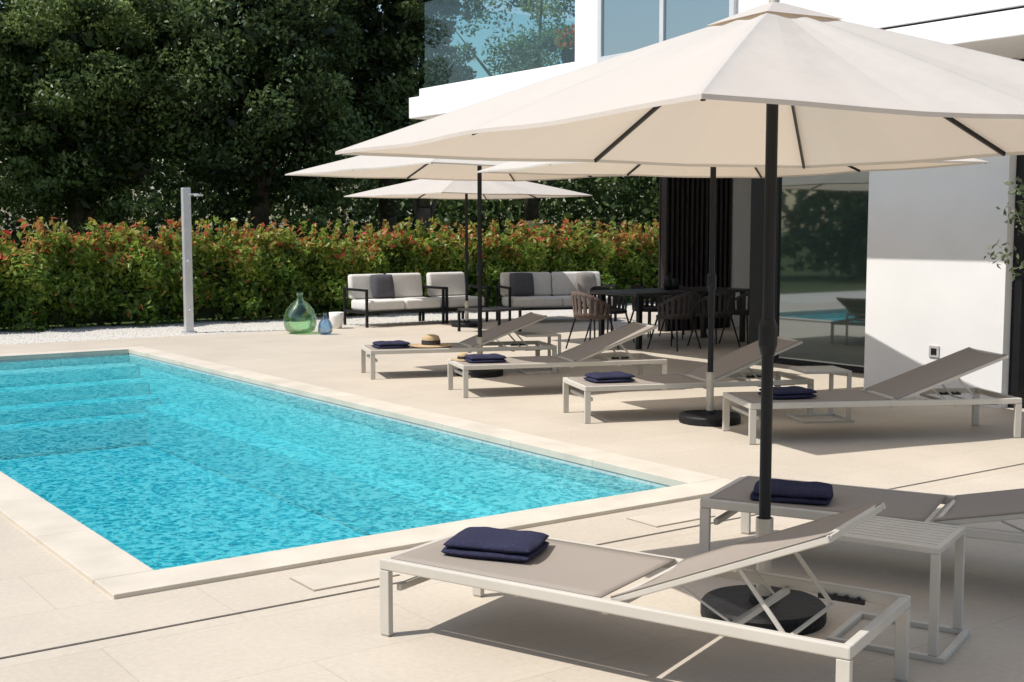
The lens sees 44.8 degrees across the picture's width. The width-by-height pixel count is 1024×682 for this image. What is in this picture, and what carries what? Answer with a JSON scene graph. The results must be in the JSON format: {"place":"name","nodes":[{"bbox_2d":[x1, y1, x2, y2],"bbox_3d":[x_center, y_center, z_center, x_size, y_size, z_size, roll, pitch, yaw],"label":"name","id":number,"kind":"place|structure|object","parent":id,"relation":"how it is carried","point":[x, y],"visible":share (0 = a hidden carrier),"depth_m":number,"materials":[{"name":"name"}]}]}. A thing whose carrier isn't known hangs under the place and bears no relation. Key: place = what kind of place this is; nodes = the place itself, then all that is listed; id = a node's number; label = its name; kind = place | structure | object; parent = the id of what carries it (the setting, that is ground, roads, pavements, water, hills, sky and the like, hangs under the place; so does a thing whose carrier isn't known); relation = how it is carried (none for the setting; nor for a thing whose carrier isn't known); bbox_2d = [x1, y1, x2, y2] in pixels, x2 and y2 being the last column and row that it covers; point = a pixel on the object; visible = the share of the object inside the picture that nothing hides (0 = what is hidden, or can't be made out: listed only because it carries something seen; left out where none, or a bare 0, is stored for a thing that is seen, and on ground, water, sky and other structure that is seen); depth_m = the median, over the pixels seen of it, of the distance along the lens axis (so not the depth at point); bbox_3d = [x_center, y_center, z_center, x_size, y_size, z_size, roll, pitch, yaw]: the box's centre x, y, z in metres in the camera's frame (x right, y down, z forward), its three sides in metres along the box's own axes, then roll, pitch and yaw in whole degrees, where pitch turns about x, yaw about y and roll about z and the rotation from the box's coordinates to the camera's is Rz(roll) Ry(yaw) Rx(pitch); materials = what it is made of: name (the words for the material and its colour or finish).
{"place":"outdoors","nodes":[
{"label":"outdoors","id":0,"kind":"place"},
{"bbox_2d":[0,357,651,567],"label":"water","id":1,"kind":"structure","parent":0,"point":[251,462],"depth_m":8.67,"materials":[{"name":"blue liquid"}]},
{"bbox_2d":[0,300,654,344],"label":"gravel bed","id":2,"kind":"object","parent":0,"point":[71,337],"visible":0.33,"depth_m":20.39,"materials":[{"name":"white gravel"}]},
{"bbox_2d":[181,188,202,332],"bbox_3d":[-4.911,-1.231,19.011,0.396,2.220,0.240,3,6,27],"label":"outdoor shower","id":3,"kind":"object","parent":2,"relation":"on","point":[186,193],"visible":1,"depth_m":19.01,"materials":[{"name":"metal"}]},
{"bbox_2d":[0,215,658,331],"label":"photinia hedge","id":4,"kind":"object","parent":2,"relation":"on","point":[40,287],"visible":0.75,"depth_m":21.64,"materials":[{"name":"green plant"}]},
{"bbox_2d":[0,231,654,328],"bbox_3d":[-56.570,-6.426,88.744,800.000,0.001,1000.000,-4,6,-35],"label":"ground","id":5,"kind":"structure","parent":0,"point":[181,319],"depth_m":22.32,"materials":[{"name":"green stone"}]},
{"bbox_2d":[0,16,18,72],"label":"tree","id":6,"kind":"object","parent":5,"relation":"on","point":[5,40],"visible":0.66,"depth_m":23.62,"materials":[{"name":"green plant"}]},
{"bbox_2d":[0,0,202,234],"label":"tree","id":7,"kind":"object","parent":5,"relation":"on","point":[151,179],"depth_m":31.18,"materials":[{"name":"green plant"}]},
{"bbox_2d":[0,0,209,260],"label":"tree","id":8,"kind":"object","parent":5,"relation":"on","point":[63,110],"visible":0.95,"depth_m":24.04,"materials":[{"name":"green plant"}]},
{"bbox_2d":[103,0,386,260],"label":"tree","id":9,"kind":"object","parent":5,"relation":"on","point":[244,49],"visible":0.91,"depth_m":25.02,"materials":[{"name":"green plant"}]},
{"bbox_2d":[0,84,658,261],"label":"woodland","id":10,"kind":"object","parent":5,"relation":"on","point":[447,209],"visible":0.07,"depth_m":53.32,"materials":[{"name":"green plant"}]},
{"bbox_2d":[285,0,486,259],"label":"tree","id":11,"kind":"object","parent":5,"relation":"on","point":[398,38],"visible":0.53,"depth_m":27.91,"materials":[{"name":"green plant"}]},
{"bbox_2d":[389,119,437,252],"bbox_3d":[-1.880,-2.922,26.257,1.756,4.391,1.699,-5,7,-42],"label":"tree","id":12,"kind":"object","parent":5,"relation":"on","point":[424,211],"visible":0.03,"depth_m":25.99,"materials":[{"name":"green plant"}]},
{"bbox_2d":[434,0,574,251],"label":"tree","id":13,"kind":"object","parent":5,"relation":"on","point":[544,39],"visible":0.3,"depth_m":32.12,"materials":[{"name":"green plant"}]},
{"bbox_2d":[608,176,658,206],"bbox_3d":[4.290,-5.512,33.745,6.460,8.193,5.980,-5,7,-41],"label":"tree","id":14,"kind":"object","parent":5,"relation":"on","point":[651,189],"visible":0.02,"depth_m":33.92,"materials":[{"name":"green plant"}]},
{"bbox_2d":[0,0,658,231],"label":"sky","id":15,"kind":"structure","parent":0,"point":[477,41],"materials":[{"name":"blue"}]},
{"bbox_2d":[0,312,1023,681],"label":"terrace paving","id":16,"kind":"structure","parent":0,"point":[442,630],"depth_m":5.65,"materials":[{"name":"stone"}]},
{"bbox_2d":[329,312,343,328],"bbox_3d":[-2.820,-0.333,19.951,0.240,0.260,0.240,0,5,0],"label":"ceramic pot","id":17,"kind":"object","parent":16,"relation":"on","point":[336,320],"visible":1,"depth_m":19.87,"materials":[{"name":"white ceramic"}]},
{"bbox_2d":[290,563,399,590],"bbox_3d":[-0.769,1.084,5.721,0.440,0.006,0.250,-4,6,-35],"label":"skimmer lid","id":18,"kind":"object","parent":16,"relation":"on","point":[318,581],"visible":0.93,"depth_m":5.69,"materials":[{"name":"stone"}]},
{"bbox_2d":[0,346,733,599],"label":"swimming pool","id":19,"kind":"structure","parent":16,"relation":"in","point":[107,564],"depth_m":11.13,"materials":[{"name":"liquid"}]},
{"bbox_2d":[343,273,444,327],"bbox_3d":[-1.972,-0.699,20.783,1.500,0.840,0.800,-4,6,-35],"label":"outdoor sofa","id":20,"kind":"object","parent":16,"relation":"on","point":[408,287],"visible":0.92,"depth_m":20.65,"materials":[{"name":"white fabric"}]},
{"bbox_2d":[370,274,394,298],"bbox_3d":[-2.167,-0.916,20.813,0.440,0.420,0.150,-4,-8,-35],"label":"throw pillow","id":21,"kind":"object","parent":20,"relation":"on","point":[382,286],"visible":1,"depth_m":20.74,"materials":[{"name":"grey fabric"}]},
{"bbox_2d":[285,156,617,377],"bbox_3d":[-0.350,-0.985,13.466,3.114,2.730,3.114,-4,6,-35],"label":"parasol","id":22,"kind":"object","parent":16,"relation":"on","point":[403,168],"visible":0.31,"depth_m":13.54,"materials":[{"name":"fabric"}]},
{"bbox_2d":[422,272,488,323],"bbox_3d":[-0.986,-0.759,21.447,0.860,0.840,0.800,-4,6,-35],"label":"outdoor armchair","id":23,"kind":"object","parent":16,"relation":"on","point":[452,283],"visible":0.87,"depth_m":21.44,"materials":[{"name":"white fabric"}]},
{"bbox_2d":[361,312,556,379],"bbox_3d":[-0.592,0.035,13.763,2.079,0.644,0.660,-1,5,-16],"label":"sun lounger","id":24,"kind":"object","parent":16,"relation":"on","point":[471,345],"visible":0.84,"depth_m":13.69,"materials":[{"name":"paint"}]},
{"bbox_2d":[371,340,410,348],"bbox_3d":[-1.321,0.038,13.553,0.385,0.072,0.295,-2,6,-22],"label":"folded towel","id":25,"kind":"object","parent":24,"relation":"on","point":[390,344],"visible":1,"depth_m":13.45,"materials":[{"name":"blue fabric"}]},
{"bbox_2d":[410,334,451,347],"bbox_3d":[-0.891,-0.006,13.642,0.465,0.128,0.465,0,5,0],"label":"straw hat","id":26,"kind":"object","parent":24,"relation":"on","point":[430,340],"visible":1,"depth_m":13.56,"materials":[{"name":"beige wicker"}]},
{"bbox_2d":[344,179,592,327],"bbox_3d":[-0.740,-1.534,20.244,2.902,2.600,2.902,-4,6,-37],"label":"parasol","id":27,"kind":"object","parent":16,"relation":"on","point":[437,189],"visible":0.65,"depth_m":19.80,"materials":[{"name":"fabric"}]},
{"bbox_2d":[457,307,521,331],"bbox_3d":[-0.350,-0.328,19.349,0.800,0.360,0.600,-4,6,-35],"label":"coffee table","id":28,"kind":"object","parent":16,"relation":"on","point":[492,309],"visible":0.73,"depth_m":19.31,"materials":[{"name":"black metal"}]},
{"bbox_2d":[0,463,1023,657],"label":"drain slot","id":29,"kind":"object","parent":16,"relation":"on","point":[379,585],"depth_m":5.28,"materials":[{"name":"grey metal"}]},
{"bbox_2d":[515,332,563,373],"bbox_3d":[0.305,0.129,13.920,0.450,0.430,0.400,-1,5,-16],"label":"side table","id":30,"kind":"object","parent":16,"relation":"on","point":[549,335],"visible":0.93,"depth_m":13.79,"materials":[{"name":"paint"}]},
{"bbox_2d":[496,271,616,320],"bbox_3d":[0.765,-0.767,21.536,1.950,0.840,0.800,-2,5,-17],"label":"outdoor sofa","id":31,"kind":"object","parent":16,"relation":"on","point":[562,286],"visible":0.72,"depth_m":21.49,"materials":[{"name":"grey fabric"}]},
{"bbox_2d":[509,273,533,295],"bbox_3d":[0.171,-0.978,21.495,0.440,0.420,0.150,-2,-9,-17],"label":"throw pillow","id":32,"kind":"object","parent":31,"relation":"on","point":[521,284],"visible":0.98,"depth_m":21.43,"materials":[{"name":"grey fabric"}]},
{"bbox_2d":[577,272,596,294],"bbox_3d":[1.319,-1.010,21.841,0.440,0.420,0.150,-4,-7,-40],"label":"throw pillow","id":33,"kind":"object","parent":31,"relation":"on","point":[586,281],"visible":0.8,"depth_m":21.74,"materials":[{"name":"beige fabric"}]},
{"bbox_2d":[448,322,666,397],"bbox_3d":[0.448,0.166,12.319,2.079,0.644,0.660,-1,5,-16],"label":"sun lounger","id":34,"kind":"object","parent":16,"relation":"on","point":[573,357],"visible":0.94,"depth_m":12.27,"materials":[{"name":"fabric"}]},
{"bbox_2d":[450,353,467,360],"bbox_3d":[-0.482,0.153,12.227,0.253,0.071,0.253,0,5,0],"label":"straw hat","id":35,"kind":"object","parent":34,"relation":"on","point":[460,356],"visible":0.76,"depth_m":12.18,"materials":[{"name":"beige wicker"}]},
{"bbox_2d":[464,353,506,362],"bbox_3d":[-0.262,0.168,12.115,0.385,0.072,0.295,-1,5,-16],"label":"folded towel","id":36,"kind":"object","parent":34,"relation":"on","point":[485,358],"visible":1,"depth_m":12.01,"materials":[{"name":"blue fabric"}]},
{"bbox_2d":[565,291,618,349],"bbox_3d":[1.057,-0.279,16.491,0.550,0.784,0.548,-4,6,-35],"label":"dining chair","id":37,"kind":"object","parent":16,"relation":"on","point":[577,302],"visible":0.98,"depth_m":16.27,"materials":[{"name":"beige fabric"}]},
{"bbox_2d":[584,286,634,341],"bbox_3d":[1.369,-0.374,17.539,0.548,0.784,0.550,-4,6,-35],"label":"dining chair","id":38,"kind":"object","parent":16,"relation":"on","point":[617,310],"visible":0.59,"depth_m":17.66,"materials":[{"name":"wicker"}]},
{"bbox_2d":[380,500,910,681],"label":"sun lounger","id":39,"kind":"object","parent":16,"relation":"on","point":[575,574],"visible":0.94,"depth_m":4.48,"materials":[{"name":"fabric"}]},
{"bbox_2d":[441,527,548,560],"bbox_3d":[-0.064,0.813,4.999,0.385,0.072,0.295,2,5,19],"label":"folded towel","id":40,"kind":"object","parent":39,"relation":"on","point":[497,543],"visible":1,"depth_m":4.91,"materials":[{"name":"blue fabric"}]},
{"bbox_2d":[629,285,673,338],"bbox_3d":[1.979,-0.413,17.972,0.548,0.784,0.550,-5,7,-41],"label":"dining chair","id":41,"kind":"object","parent":16,"relation":"on","point":[648,308],"visible":0.54,"depth_m":18.04,"materials":[{"name":"wicker"}]},
{"bbox_2d":[590,286,748,349],"bbox_3d":[2.250,-0.342,17.340,2.200,0.750,0.960,-4,6,-35],"label":"dining table","id":42,"kind":"object","parent":16,"relation":"on","point":[703,291],"visible":0.83,"depth_m":17.08,"materials":[{"name":"black metal"}]},
{"bbox_2d":[626,508,714,526],"bbox_3d":[0.883,0.978,6.895,0.440,0.006,0.250,-4,6,-35],"label":"skimmer lid","id":43,"kind":"object","parent":16,"relation":"on","point":[669,517],"visible":1,"depth_m":6.87,"materials":[{"name":"stone"}]},
{"bbox_2d":[647,291,700,351],"bbox_3d":[2.173,-0.281,16.507,0.548,0.784,0.550,-5,7,-44],"label":"dining chair","id":44,"kind":"object","parent":16,"relation":"on","point":[685,311],"visible":1,"depth_m":16.28,"materials":[{"name":"wicker"}]},
{"bbox_2d":[335,0,1023,635],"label":"parasol","id":45,"kind":"object","parent":16,"relation":"on","point":[771,86],"visible":0.9,"depth_m":4.95,"materials":[{"name":"fabric"}]},
{"bbox_2d":[659,285,707,338],"bbox_3d":[2.526,-0.449,18.360,0.548,0.784,0.550,-4,6,-35],"label":"dining chair","id":46,"kind":"object","parent":16,"relation":"on","point":[698,296],"visible":0.27,"depth_m":18.40,"materials":[{"name":"wicker"}]},
{"bbox_2d":[563,337,813,423],"bbox_3d":[1.519,0.309,10.741,2.059,0.644,0.660,-1,5,-14],"label":"sun lounger","id":47,"kind":"object","parent":16,"relation":"on","point":[732,365],"visible":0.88,"depth_m":10.65,"materials":[{"name":"fabric"}]},
{"bbox_2d":[584,371,634,382],"bbox_3d":[0.829,0.307,10.579,0.385,0.072,0.295,-2,6,-20],"label":"folded towel","id":48,"kind":"object","parent":47,"relation":"on","point":[608,377],"visible":1,"depth_m":10.48,"materials":[{"name":"blue fabric"}]},
{"bbox_2d":[687,290,739,346],"bbox_3d":[2.750,-0.311,16.844,0.548,0.784,0.550,-3,6,-30],"label":"dining chair","id":49,"kind":"object","parent":16,"relation":"on","point":[728,306],"visible":0.94,"depth_m":16.64,"materials":[{"name":"wicker"}]},
{"bbox_2d":[409,0,1023,407],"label":"white villa","id":50,"kind":"object","parent":16,"relation":"on","point":[881,276],"visible":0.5,"depth_m":12.18,"materials":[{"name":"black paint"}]},
{"bbox_2d":[554,23,574,63],"bbox_3d":[0.742,-3.541,14.980,0.480,0.563,0.482,0,5,0],"label":"potted plant","id":51,"kind":"object","parent":50,"relation":"on","point":[565,39],"visible":0.56,"depth_m":14.88,"materials":[{"name":"green plant"}]},
{"bbox_2d":[597,0,736,61],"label":"upper window","id":52,"kind":"structure","parent":50,"relation":"in","point":[623,26],"depth_m":13.04,"materials":[{"name":"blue glass"}]},
{"bbox_2d":[774,171,868,371],"bbox_3d":[3.785,-1.008,13.782,0.060,2.680,2.250,-4,6,-35],"label":"sliding window","id":53,"kind":"structure","parent":50,"relation":"in","point":[822,220],"depth_m":14.13,"materials":[{"name":"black glass"}]},
{"bbox_2d":[477,158,989,426],"bbox_3d":[1.640,-0.657,10.182,2.973,2.670,2.973,-2,6,-23],"label":"parasol","id":54,"kind":"object","parent":16,"relation":"on","point":[709,416],"visible":0.34,"depth_m":10.63,"materials":[{"name":"fabric"}]},
{"bbox_2d":[719,292,748,344],"bbox_3d":[3.255,-0.350,17.276,0.548,0.784,0.550,-5,7,-41],"label":"dining chair","id":55,"kind":"object","parent":16,"relation":"on","point":[743,311],"visible":0.25,"depth_m":17.04,"materials":[{"name":"wicker"}]},
{"bbox_2d":[785,366,853,422],"bbox_3d":[2.585,0.445,10.434,0.450,0.430,0.400,-1,5,-8],"label":"side table","id":56,"kind":"object","parent":16,"relation":"on","point":[831,371],"visible":0.98,"depth_m":10.35,"materials":[{"name":"paint"}]},
{"bbox_2d":[699,475,1023,553],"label":"sun lounger","id":57,"kind":"object","parent":16,"relation":"on","point":[732,497],"visible":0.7,"depth_m":5.83,"materials":[{"name":"fabric"}]},
{"bbox_2d":[750,479,833,504],"bbox_3d":[1.349,0.724,5.979,0.385,0.072,0.295,2,5,17],"label":"folded towel","id":58,"kind":"object","parent":57,"relation":"on","point":[803,492],"visible":0.83,"depth_m":5.87,"materials":[{"name":"blue fabric"}]},
{"bbox_2d":[722,347,1021,444],"bbox_3d":[2.783,0.408,9.653,2.158,0.644,0.660,-1,5,-8],"label":"sun lounger","id":59,"kind":"object","parent":16,"relation":"on","point":[922,381],"visible":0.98,"depth_m":9.55,"materials":[{"name":"fabric"}]},
{"bbox_2d":[758,386,816,398],"bbox_3d":[2.127,0.397,9.590,0.385,0.072,0.295,-2,5,-17],"label":"folded towel","id":60,"kind":"object","parent":59,"relation":"on","point":[792,392],"visible":0.84,"depth_m":9.48,"materials":[{"name":"blue fabric"}]},
{"bbox_2d":[826,516,969,663],"bbox_3d":[1.514,0.952,4.843,0.450,0.430,0.400,3,6,33],"label":"side table","id":61,"kind":"object","parent":16,"relation":"on","point":[935,540],"visible":0.77,"depth_m":4.77,"materials":[{"name":"paint"}]},
{"bbox_2d":[984,177,1023,281],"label":"olive tree","id":62,"kind":"object","parent":16,"relation":"on","point":[1020,212],"visible":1,"depth_m":10.28,"materials":[{"name":"green plant"}]},
{"bbox_2d":[663,274,672,289],"bbox_3d":[2.169,-0.820,17.238,0.140,0.220,0.138,0,5,0],"label":"table jug","id":63,"kind":"object","parent":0,"point":[668,284],"visible":1,"depth_m":17.19,"materials":[{"name":"black metal"}]},
{"bbox_2d":[672,278,679,288],"bbox_3d":[2.290,-0.804,17.450,0.140,0.150,0.138,0,5,0],"label":"table jug","id":64,"kind":"object","parent":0,"point":[676,285],"visible":0.88,"depth_m":17.40,"materials":[{"name":"black metal"}]}
]}

